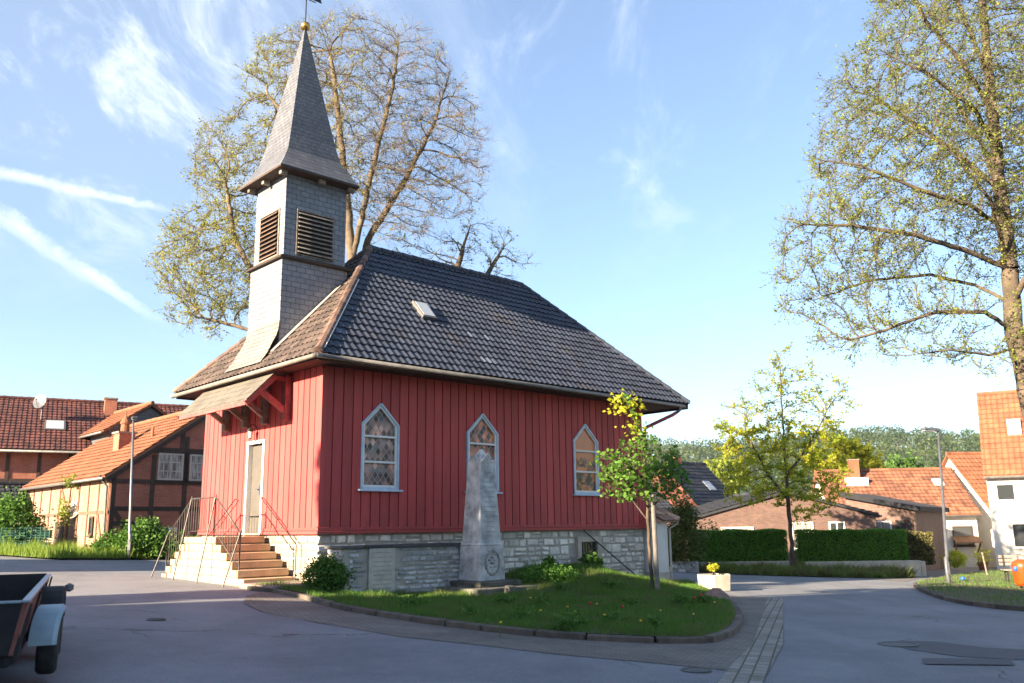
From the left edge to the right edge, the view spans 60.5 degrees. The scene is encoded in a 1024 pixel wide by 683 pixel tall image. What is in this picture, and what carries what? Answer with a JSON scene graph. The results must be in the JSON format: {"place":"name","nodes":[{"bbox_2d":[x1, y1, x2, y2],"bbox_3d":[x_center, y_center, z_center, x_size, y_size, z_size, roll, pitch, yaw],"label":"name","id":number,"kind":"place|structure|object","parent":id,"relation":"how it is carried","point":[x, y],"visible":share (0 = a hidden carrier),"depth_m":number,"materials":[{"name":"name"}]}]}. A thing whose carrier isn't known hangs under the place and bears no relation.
{"place":"outdoors","nodes":[
{"label":"outdoors","id":0,"kind":"place"},
{"bbox_2d":[252,561,735,636],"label":"grass bank","id":1,"kind":"structure","parent":0,"point":[724,627],"depth_m":16.19,"materials":[{"name":"plant"}]},
{"bbox_2d":[239,580,312,593],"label":"stone platform","id":2,"kind":"structure","parent":1,"relation":"on","point":[245,585],"depth_m":18.25,"materials":[{"name":"beige stone"}]},
{"bbox_2d":[295,550,356,590],"bbox_3d":[-3.847,4.814,18.238,1.266,0.924,1.127,-1,-12,0],"label":"boxwood bush","id":3,"kind":"object","parent":1,"relation":"on","point":[322,571],"visible":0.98,"depth_m":18.11,"materials":[{"name":"green plant"}]},
{"bbox_2d":[324,543,460,592],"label":"memorial wall","id":4,"kind":"structure","parent":1,"relation":"on","point":[417,567],"depth_m":19.50,"materials":[{"name":"grey stone"}]},
{"bbox_2d":[393,593,428,608],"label":"weed clump","id":5,"kind":"object","parent":1,"relation":"on","point":[414,600],"visible":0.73,"depth_m":15.44,"materials":[{"name":"green plant"}]},
{"bbox_2d":[461,603,478,616],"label":"weed clump","id":6,"kind":"object","parent":1,"relation":"on","point":[471,610],"visible":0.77,"depth_m":14.15,"materials":[{"name":"green plant"}]},
{"bbox_2d":[437,449,540,594],"bbox_3d":[-0.647,4.345,20.656,2.037,3.620,1.949,10,-16,-42],"label":"war memorial obelisk","id":7,"kind":"object","parent":1,"relation":"on","point":[481,566],"visible":0.76,"depth_m":20.45,"materials":[{"name":"stone"}]},
{"bbox_2d":[494,594,519,604],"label":"weed clump","id":8,"kind":"object","parent":1,"relation":"on","point":[505,599],"visible":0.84,"depth_m":17.02,"materials":[{"name":"green plant"}]},
{"bbox_2d":[493,604,543,619],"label":"weed clump","id":9,"kind":"object","parent":1,"relation":"on","point":[520,612],"visible":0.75,"depth_m":13.87,"materials":[{"name":"green plant"}]},
{"bbox_2d":[524,593,560,607],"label":"weed clump","id":10,"kind":"object","parent":1,"relation":"on","point":[540,601],"visible":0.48,"depth_m":16.73,"materials":[{"name":"green plant"}]},
{"bbox_2d":[517,558,581,584],"bbox_3d":[0.931,5.482,20.936,1.656,0.656,0.974,-1,-12,0],"label":"shady shrub","id":11,"kind":"object","parent":1,"relation":"on","point":[556,574],"visible":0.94,"depth_m":20.86,"materials":[{"name":"green plant"}]},
{"bbox_2d":[541,555,557,569],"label":"flower clump","id":12,"kind":"object","parent":1,"relation":"on","point":[553,560],"visible":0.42,"depth_m":22.70,"materials":[{"name":"green plant"}]},
{"bbox_2d":[553,580,566,590],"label":"weed clump","id":13,"kind":"object","parent":1,"relation":"on","point":[560,585],"visible":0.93,"depth_m":19.73,"materials":[{"name":"green plant"}]},
{"bbox_2d":[551,609,578,630],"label":"weed clump","id":14,"kind":"object","parent":1,"relation":"on","point":[566,622],"visible":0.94,"depth_m":12.51,"materials":[{"name":"green plant"}]},
{"bbox_2d":[569,608,590,626],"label":"weed clump","id":15,"kind":"object","parent":1,"relation":"on","point":[579,615],"visible":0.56,"depth_m":13.15,"materials":[{"name":"green plant"}]},
{"bbox_2d":[577,551,605,566],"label":"small green bush","id":16,"kind":"object","parent":1,"relation":"on","point":[592,559],"visible":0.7,"depth_m":24.35,"materials":[{"name":"green plant"}]},
{"bbox_2d":[594,577,625,588],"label":"weed clump","id":17,"kind":"object","parent":1,"relation":"on","point":[610,583],"visible":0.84,"depth_m":19.50,"materials":[{"name":"green plant"}]},
{"bbox_2d":[593,608,629,621],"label":"weed clump","id":18,"kind":"object","parent":1,"relation":"on","point":[612,617],"visible":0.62,"depth_m":13.88,"materials":[{"name":"green plant"}]},
{"bbox_2d":[621,596,646,607],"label":"weed clump","id":19,"kind":"object","parent":1,"relation":"on","point":[629,600],"visible":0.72,"depth_m":16.75,"materials":[{"name":"green plant"}]},
{"bbox_2d":[590,388,694,589],"bbox_3d":[2.976,3.282,19.865,2.392,4.558,1.578,-1,-12,0],"label":"maple sapling","id":20,"kind":"object","parent":1,"relation":"on","point":[647,470],"visible":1,"depth_m":19.80,"materials":[{"name":"green plant"}]},
{"bbox_2d":[650,487,659,591],"bbox_3d":[3.188,4.441,19.560,0.118,2.351,0.110,-1,-12,0],"label":"tree stake","id":21,"kind":"object","parent":1,"relation":"on","point":[655,551],"visible":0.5,"depth_m":19.51,"materials":[{"name":"brown wood"}]},
{"bbox_2d":[644,610,665,630],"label":"weed clump","id":22,"kind":"object","parent":1,"relation":"on","point":[656,622],"visible":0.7,"depth_m":12.84,"materials":[{"name":"green plant"}]},
{"bbox_2d":[670,592,690,605],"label":"weed clump","id":23,"kind":"object","parent":1,"relation":"on","point":[681,598],"visible":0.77,"depth_m":17.02,"materials":[{"name":"green plant"}]},
{"bbox_2d":[687,590,720,604],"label":"weed clump","id":24,"kind":"object","parent":1,"relation":"on","point":[705,598],"visible":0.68,"depth_m":17.16,"materials":[{"name":"green plant"}]},
{"bbox_2d":[703,588,731,599],"bbox_3d":[4.446,5.571,19.101,0.648,0.435,0.701,-4,-12,13],"label":"boulder","id":25,"kind":"object","parent":1,"relation":"on","point":[719,593],"visible":0.52,"depth_m":18.93,"materials":[{"name":"grey stone"}]},
{"bbox_2d":[0,555,1023,682],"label":"road","id":26,"kind":"structure","parent":0,"point":[836,629],"depth_m":11.31,"materials":[{"name":"grey asphalt"}]},
{"bbox_2d":[0,573,73,674],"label":"farm trailer","id":27,"kind":"object","parent":26,"relation":"on","point":[33,607],"visible":1,"depth_m":7.69,"materials":[{"name":"metal"}]},
{"bbox_2d":[85,515,201,559],"bbox_3d":[-13.742,7.417,33.203,4.823,1.702,2.172,-1,-12,0],"label":"elder bush","id":28,"kind":"object","parent":26,"relation":"on","point":[147,536],"visible":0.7,"depth_m":32.99,"materials":[{"name":"green plant"}]},
{"bbox_2d":[146,618,165,620],"bbox_3d":[-5.026,3.933,12.396,0.260,0.038,0.260,-1,-12,0],"label":"manhole cover","id":29,"kind":"object","parent":26,"relation":"on","point":[157,619],"visible":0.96,"depth_m":12.31,"materials":[{"name":"metal"}]},
{"bbox_2d":[161,536,293,586],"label":"stone staircase","id":30,"kind":"structure","parent":26,"relation":"on","point":[259,562],"depth_m":20.12,"materials":[{"name":"stone"}]},
{"bbox_2d":[151,494,241,586],"bbox_3d":[-7.452,4.628,20.607,0.399,2.022,4.049,10,-16,-42],"label":"stair railing","id":31,"kind":"object","parent":30,"relation":"on","point":[214,512],"visible":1,"depth_m":20.65,"materials":[{"name":"grey metal"}]},
{"bbox_2d":[141,0,498,340],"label":"linden tree","id":32,"kind":"object","parent":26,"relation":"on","point":[352,243],"visible":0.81,"depth_m":44.26,"materials":[{"name":"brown plant"}]},
{"bbox_2d":[387,216,541,279],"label":"bare tree","id":33,"kind":"object","parent":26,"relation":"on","point":[462,249],"visible":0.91,"depth_m":48.95,"materials":[{"name":"brown plant"}]},
{"bbox_2d":[247,583,742,643],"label":"kerb","id":34,"kind":"structure","parent":26,"relation":"on","point":[732,628],"depth_m":12.93,"materials":[{"name":"stone"}]},
{"bbox_2d":[243,591,767,669],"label":"paved verge","id":35,"kind":"structure","parent":26,"relation":"on","point":[724,654],"depth_m":12.21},
{"bbox_2d":[672,561,698,572],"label":"rubble wall","id":36,"kind":"structure","parent":26,"relation":"on","point":[687,568],"depth_m":35.45,"materials":[{"name":"grey stone"}]},
{"bbox_2d":[666,493,711,570],"bbox_3d":[7.059,7.776,36.098,2.404,3.234,2.060,-1,-12,0],"label":"round conifer","id":37,"kind":"object","parent":26,"relation":"on","point":[686,526],"visible":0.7,"depth_m":35.81,"materials":[{"name":"green plant"}]},
{"bbox_2d":[680,667,711,673],"bbox_3d":[2.040,3.654,9.733,0.340,0.038,0.340,-1,-12,0],"label":"manhole cover","id":38,"kind":"object","parent":26,"relation":"on","point":[700,670],"visible":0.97,"depth_m":9.70,"materials":[{"name":"metal"}]},
{"bbox_2d":[701,517,722,529],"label":"bare shrub","id":39,"kind":"object","parent":26,"relation":"on","point":[712,528],"visible":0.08,"depth_m":39.06,"materials":[{"name":"brown plant"}]},
{"bbox_2d":[697,573,730,590],"bbox_3d":[5.465,6.512,23.753,0.992,0.420,0.864,4,-13,-20],"label":"concrete planter","id":40,"kind":"object","parent":26,"relation":"on","point":[722,581],"visible":0.79,"depth_m":23.40,"materials":[{"name":"concrete"}]},
{"bbox_2d":[707,563,719,574],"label":"planter shrub","id":41,"kind":"object","parent":40,"relation":"in","point":[714,566],"visible":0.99,"depth_m":23.77,"materials":[{"name":"yellow plant"}]},
{"bbox_2d":[689,528,788,561],"bbox_3d":[9.736,8.857,37.998,4.214,1.520,1.011,-1,-12,0],"label":"clipped hedge","id":42,"kind":"object","parent":26,"relation":"on","point":[736,545],"visible":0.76,"depth_m":37.62,"materials":[{"name":"green plant"}]},
{"bbox_2d":[717,597,782,682],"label":"gutter channel","id":43,"kind":"object","parent":26,"relation":"on","point":[753,662],"visible":1,"depth_m":11.39,"materials":[{"name":"stone"}]},
{"bbox_2d":[794,528,909,563],"bbox_3d":[14.663,8.846,37.992,4.624,1.526,1.006,-1,-12,0],"label":"clipped hedge","id":44,"kind":"object","parent":26,"relation":"on","point":[868,544],"visible":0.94,"depth_m":37.62,"materials":[{"name":"green plant"}]},
{"bbox_2d":[900,641,1023,659],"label":"asphalt patch","id":45,"kind":"object","parent":26,"relation":"on","point":[953,649],"visible":1,"depth_m":11.97,"materials":[{"name":"grey asphalt"}]},
{"bbox_2d":[877,641,919,646],"bbox_3d":[5.475,4.306,12.454,0.560,0.038,0.560,-1,-12,0],"label":"manhole cover","id":46,"kind":"object","parent":45,"relation":"on","point":[897,644],"visible":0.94,"depth_m":12.43,"materials":[{"name":"metal"}]},
{"bbox_2d":[913,571,1023,610],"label":"kerb","id":47,"kind":"structure","parent":26,"relation":"on","point":[970,603],"depth_m":20.25,"materials":[{"name":"concrete"}]},
{"bbox_2d":[922,658,1014,664],"bbox_3d":[5.660,3.964,10.883,1.413,0.048,0.506,0,-12,-5],"label":"asphalt patch","id":48,"kind":"object","parent":26,"relation":"on","point":[967,661],"visible":1,"depth_m":10.87,"materials":[{"name":"grey asphalt"}]},
{"bbox_2d":[0,0,1023,458],"label":"sky","id":49,"kind":"structure","parent":0,"point":[649,154],"materials":[{"name":"blue"}]},
{"bbox_2d":[650,447,957,492],"bbox_3d":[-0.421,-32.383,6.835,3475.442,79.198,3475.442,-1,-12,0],"label":"ground","id":50,"kind":"structure","parent":0,"point":[872,454],"depth_m":634.07,"materials":[{"name":"plant"}]},
{"bbox_2d":[0,481,32,523],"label":"garden shed","id":51,"kind":"structure","parent":50,"relation":"on","point":[11,485],"depth_m":42.47,"materials":[{"name":"grey tile"}]},
{"bbox_2d":[0,395,188,481],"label":"farmhouse","id":52,"kind":"object","parent":50,"relation":"on","point":[33,446],"visible":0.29,"depth_m":46.55,"materials":[{"name":"red tile"}]},
{"bbox_2d":[33,394,46,418],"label":"satellite dish","id":53,"kind":"object","parent":52,"relation":"attached to","point":[39,401],"visible":0.98,"depth_m":47.60,"materials":[{"name":"metal"}]},
{"bbox_2d":[19,410,205,549],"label":"half timbered barn","id":54,"kind":"structure","parent":50,"relation":"on","point":[168,456],"depth_m":36.55,"materials":[{"name":"orange brick"}]},
{"bbox_2d":[53,521,64,545],"bbox_3d":[-19.828,8.683,38.369,0.040,1.600,1.200,10,-16,-42],"label":"door","id":55,"kind":"structure","parent":54,"relation":"in","point":[59,531],"depth_m":38.45,"materials":[{"name":"wood"}]},
{"bbox_2d":[66,499,78,517],"bbox_3d":[-18.446,7.080,37.110,0.794,0.837,0.600,3,-12,-16],"label":"satellite dish","id":56,"kind":"object","parent":54,"relation":"attached to","point":[73,510],"visible":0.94,"depth_m":37.20,"materials":[{"name":"metal"}]},
{"bbox_2d":[85,516,93,536],"bbox_3d":[-17.043,7.479,35.451,0.119,0.820,0.570,10,-16,-42],"label":"window","id":57,"kind":"structure","parent":54,"relation":"in","point":[91,518],"depth_m":35.47,"materials":[{"name":"grey glass"}]},
{"bbox_2d":[156,453,184,481],"bbox_3d":[-14.087,5.208,36.278,1.170,1.170,0.119,10,-16,-42],"label":"window","id":58,"kind":"structure","parent":54,"relation":"in","point":[170,465],"depth_m":36.29,"materials":[{"name":"glass"}]},
{"bbox_2d":[187,454,203,482],"bbox_3d":[-13.123,5.381,37.155,1.170,1.170,0.119,10,-16,-42],"label":"window","id":59,"kind":"structure","parent":54,"relation":"in","point":[196,461],"depth_m":37.01,"materials":[{"name":"glass"}]},
{"bbox_2d":[79,401,167,443],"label":"gabled shed","id":60,"kind":"structure","parent":50,"relation":"on","point":[104,428],"depth_m":46.16,"materials":[{"name":"tile"}]},
{"bbox_2d":[170,0,690,580],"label":"church","id":61,"kind":"structure","parent":50,"relation":"on","point":[370,394],"depth_m":22.97,"materials":[{"name":"wood"}]},
{"bbox_2d":[260,497,296,579],"bbox_3d":[-5.435,4.583,20.430,0.098,1.962,1.808,10,-16,-42],"label":"wall handrail","id":62,"kind":"object","parent":61,"relation":"attached to","point":[262,498],"depth_m":19.99,"materials":[{"name":"black metal"}]},
{"bbox_2d":[357,403,402,491],"bbox_3d":[-3.119,2.496,20.794,1.240,2.087,0.180,10,-16,-42],"label":"window","id":63,"kind":"structure","parent":61,"relation":"in","point":[380,432],"depth_m":20.82,"materials":[{"name":"glass"}]},
{"bbox_2d":[464,413,502,493],"bbox_3d":[-0.762,2.920,22.945,1.240,2.087,0.180,10,-16,-42],"label":"window","id":64,"kind":"structure","parent":61,"relation":"in","point":[481,435],"depth_m":23.12,"materials":[{"name":"white paint"}]},
{"bbox_2d":[572,424,603,495],"bbox_3d":[2.160,3.445,25.615,1.240,2.087,0.180,10,-16,-42],"label":"window","id":65,"kind":"structure","parent":61,"relation":"in","point":[585,445],"depth_m":25.65,"materials":[{"name":"glass"}]},
{"bbox_2d":[576,536,601,563],"bbox_3d":[2.192,5.989,25.182,1.000,0.760,0.130,10,-16,-42],"label":"basement window","id":66,"kind":"structure","parent":61,"relation":"in","point":[583,544],"depth_m":25.16,"materials":[{"name":"stone"}]},
{"bbox_2d":[583,530,635,574],"bbox_3d":[3.006,6.289,25.540,2.388,1.613,0.040,8,-15,-36],"label":"iron rod","id":67,"kind":"object","parent":61,"relation":"attached to","point":[608,552],"visible":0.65,"depth_m":25.41,"materials":[{"name":"black metal"}]},
{"bbox_2d":[648,481,673,510],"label":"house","id":68,"kind":"structure","parent":50,"relation":"on","point":[664,504],"depth_m":50.43,"materials":[{"name":"grey brick"}]},
{"bbox_2d":[643,502,679,580],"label":"white outbuilding","id":69,"kind":"structure","parent":50,"relation":"on","point":[663,517],"depth_m":26.84,"materials":[{"name":"paint"}]},
{"bbox_2d":[648,457,730,511],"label":"red gabled house","id":70,"kind":"structure","parent":50,"relation":"on","point":[708,486],"depth_m":64.02,"materials":[{"name":"tile"}]},
{"bbox_2d":[703,448,750,493],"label":"distant tree","id":71,"kind":"object","parent":50,"relation":"on","point":[715,468],"visible":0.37,"depth_m":93.31,"materials":[{"name":"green plant"}]},
{"bbox_2d":[667,488,881,565],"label":"brick bungalow","id":72,"kind":"object","parent":50,"relation":"on","point":[728,514],"visible":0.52,"depth_m":43.36,"materials":[{"name":"brown brick"}]},
{"bbox_2d":[721,527,753,529],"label":"window","id":73,"kind":"structure","parent":72,"relation":"in","point":[748,528],"depth_m":43.07,"materials":[{"name":"white paint"}]},
{"bbox_2d":[792,522,812,550],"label":"window","id":74,"kind":"structure","parent":72,"relation":"in","point":[809,525],"depth_m":43.25,"materials":[{"name":"white paint"}]},
{"bbox_2d":[829,521,844,529],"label":"window","id":75,"kind":"structure","parent":72,"relation":"in","point":[832,525],"depth_m":43.35,"materials":[{"name":"white paint"}]},
{"bbox_2d":[642,424,980,494],"bbox_3d":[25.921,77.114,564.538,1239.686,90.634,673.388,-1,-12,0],"label":"woods","id":76,"kind":"object","parent":50,"relation":"on","point":[892,435],"visible":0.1,"depth_m":609.63,"materials":[{"name":"green plant"}]},
{"bbox_2d":[700,560,926,576],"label":"wall","id":77,"kind":"structure","parent":50,"relation":"on","point":[916,565],"depth_m":37.03,"materials":[{"name":"stone"}]},
{"bbox_2d":[804,432,886,475],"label":"yellow tree","id":78,"kind":"object","parent":50,"relation":"on","point":[851,448],"visible":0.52,"depth_m":70.70,"materials":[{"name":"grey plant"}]},
{"bbox_2d":[838,492,949,570],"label":"flat roofed brick house","id":79,"kind":"structure","parent":50,"relation":"on","point":[906,515],"depth_m":45.85,"materials":[{"name":"brick"}]},
{"bbox_2d":[876,521,891,528],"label":"window","id":80,"kind":"structure","parent":79,"relation":"in","point":[879,524],"depth_m":45.36,"materials":[{"name":"white paint"}]},
{"bbox_2d":[895,520,906,530],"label":"window","id":81,"kind":"structure","parent":79,"relation":"in","point":[900,524],"depth_m":44.90,"materials":[{"name":"grey glass"}]},
{"bbox_2d":[907,520,913,530],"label":"window","id":82,"kind":"structure","parent":79,"relation":"in","point":[910,526],"depth_m":44.64,"materials":[{"name":"grey glass"}]},
{"bbox_2d":[811,459,982,566],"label":"long house","id":83,"kind":"structure","parent":50,"relation":"on","point":[920,485],"depth_m":57.36,"materials":[{"name":"brown tile"}]},
{"bbox_2d":[952,526,975,546],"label":"window","id":84,"kind":"structure","parent":83,"relation":"in","point":[956,530],"depth_m":54.56,"materials":[{"name":"grey glass"}]},
{"bbox_2d":[951,536,982,552],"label":"wall awning","id":85,"kind":"object","parent":83,"relation":"attached to","point":[966,539],"depth_m":53.85,"materials":[{"name":"brown wood"}]},
{"bbox_2d":[885,449,931,467],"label":"distant tree","id":86,"kind":"object","parent":50,"relation":"on","point":[908,462],"visible":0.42,"depth_m":108.83,"materials":[{"name":"green plant"}]},
{"bbox_2d":[942,452,996,566],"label":"white gabled house","id":87,"kind":"structure","parent":50,"relation":"on","point":[967,469],"depth_m":57.48,"materials":[{"name":"orange ceramic"}]},
{"bbox_2d":[976,390,1023,569],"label":"white house","id":88,"kind":"structure","parent":50,"relation":"on","point":[1001,424],"depth_m":49.24,"materials":[{"name":"white paint"}]},
{"bbox_2d":[995,483,1017,501],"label":"window","id":89,"kind":"structure","parent":88,"relation":"in","point":[1005,492],"depth_m":48.78,"materials":[{"name":"white paint"}]},
{"bbox_2d":[1011,523,1023,548],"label":"window","id":90,"kind":"structure","parent":88,"relation":"in","point":[1017,528],"depth_m":48.13,"materials":[{"name":"white paint"}]},
{"bbox_2d":[699,559,919,577],"bbox_3d":[12.003,9.121,35.386,10.057,0.912,3.845,-1,-12,0],"label":"ground cover","id":91,"kind":"object","parent":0,"point":[839,570],"visible":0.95,"depth_m":34.64,"materials":[{"name":"green plant"}]},
{"bbox_2d":[712,342,861,566],"bbox_3d":[11.709,4.824,37.396,6.500,9.640,3.942,-1,-12,0],"label":"young maple","id":92,"kind":"object","parent":91,"relation":"on","point":[806,463],"visible":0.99,"depth_m":37.14,"materials":[{"name":"green plant"}]},
{"bbox_2d":[845,567,996,581],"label":"light drive","id":93,"kind":"structure","parent":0,"point":[941,572],"depth_m":42.23,"materials":[{"name":"concrete"}]},
{"bbox_2d":[969,548,993,570],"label":"flower pots","id":94,"kind":"object","parent":93,"relation":"on","point":[980,563],"visible":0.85,"depth_m":47.59,"materials":[{"name":"green ceramic"}]},
{"bbox_2d":[917,568,1023,605],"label":"grass verge","id":95,"kind":"object","parent":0,"point":[974,598],"depth_m":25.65,"materials":[{"name":"plant"}]},
{"bbox_2d":[759,0,1023,420],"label":"linden tree","id":96,"kind":"object","parent":95,"relation":"on","point":[1001,219],"visible":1,"depth_m":23.54,"materials":[{"name":"green plant"}]},
{"bbox_2d":[873,530,936,564],"bbox_3d":[17.715,9.336,39.877,1.556,1.546,3.320,-1,-12,0],"label":"copper hedge","id":97,"kind":"object","parent":95,"relation":"on","point":[920,546],"visible":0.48,"depth_m":38.38,"materials":[{"name":"brown plant"}]},
{"bbox_2d":[920,427,950,582],"bbox_3d":[14.917,5.816,30.491,0.708,5.680,0.397,2,-12,-11],"label":"street lamp","id":98,"kind":"object","parent":95,"relation":"on","point":[946,559],"visible":0.96,"depth_m":30.47,"materials":[{"name":"metal"}]},
{"bbox_2d":[938,549,971,568],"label":"yellow shrub","id":99,"kind":"object","parent":95,"relation":"on","point":[957,557],"visible":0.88,"depth_m":44.42,"materials":[{"name":"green plant"}]},
{"bbox_2d":[998,555,1023,582],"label":"slatted bench","id":100,"kind":"object","parent":95,"relation":"on","point":[1003,560],"visible":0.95,"depth_m":31.27,"materials":[{"name":"white wood"}]},
{"bbox_2d":[1011,556,1023,586],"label":"litter bin","id":101,"kind":"object","parent":95,"relation":"on","point":[1017,566],"visible":0.95,"depth_m":26.91,"materials":[{"name":"orange plastic"}]},
{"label":"grass verge","id":102,"kind":"structure","parent":0,"visible":0},
{"bbox_2d":[0,486,48,547],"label":"lilac bush","id":103,"kind":"object","parent":102,"relation":"on","point":[16,510],"visible":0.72,"depth_m":36.06,"materials":[{"name":"green plant"}]},
{"bbox_2d":[0,527,53,548],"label":"fence","id":104,"kind":"object","parent":102,"relation":"on","point":[40,533],"visible":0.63,"depth_m":35.77,"materials":[{"name":"green plastic"}]},
{"bbox_2d":[51,473,79,545],"bbox_3d":[-18.087,7.297,36.895,2.524,3.558,1.017,-1,-12,0],"label":"climbing shrub","id":105,"kind":"object","parent":102,"relation":"on","point":[63,514],"visible":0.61,"depth_m":36.94,"materials":[{"name":"green plant"}]},
{"bbox_2d":[0,538,161,558],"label":"long grass","id":106,"kind":"structure","parent":102,"relation":"on","point":[60,551],"depth_m":32.24,"materials":[{"name":"green plant"}]},
{"bbox_2d":[127,416,137,559],"bbox_3d":[-14.207,5.583,32.731,0.356,5.573,0.348,5,-13,-27],"label":"street lamp","id":107,"kind":"object","parent":102,"relation":"on","point":[130,534],"visible":0.95,"depth_m":32.70,"materials":[{"name":"metal"}]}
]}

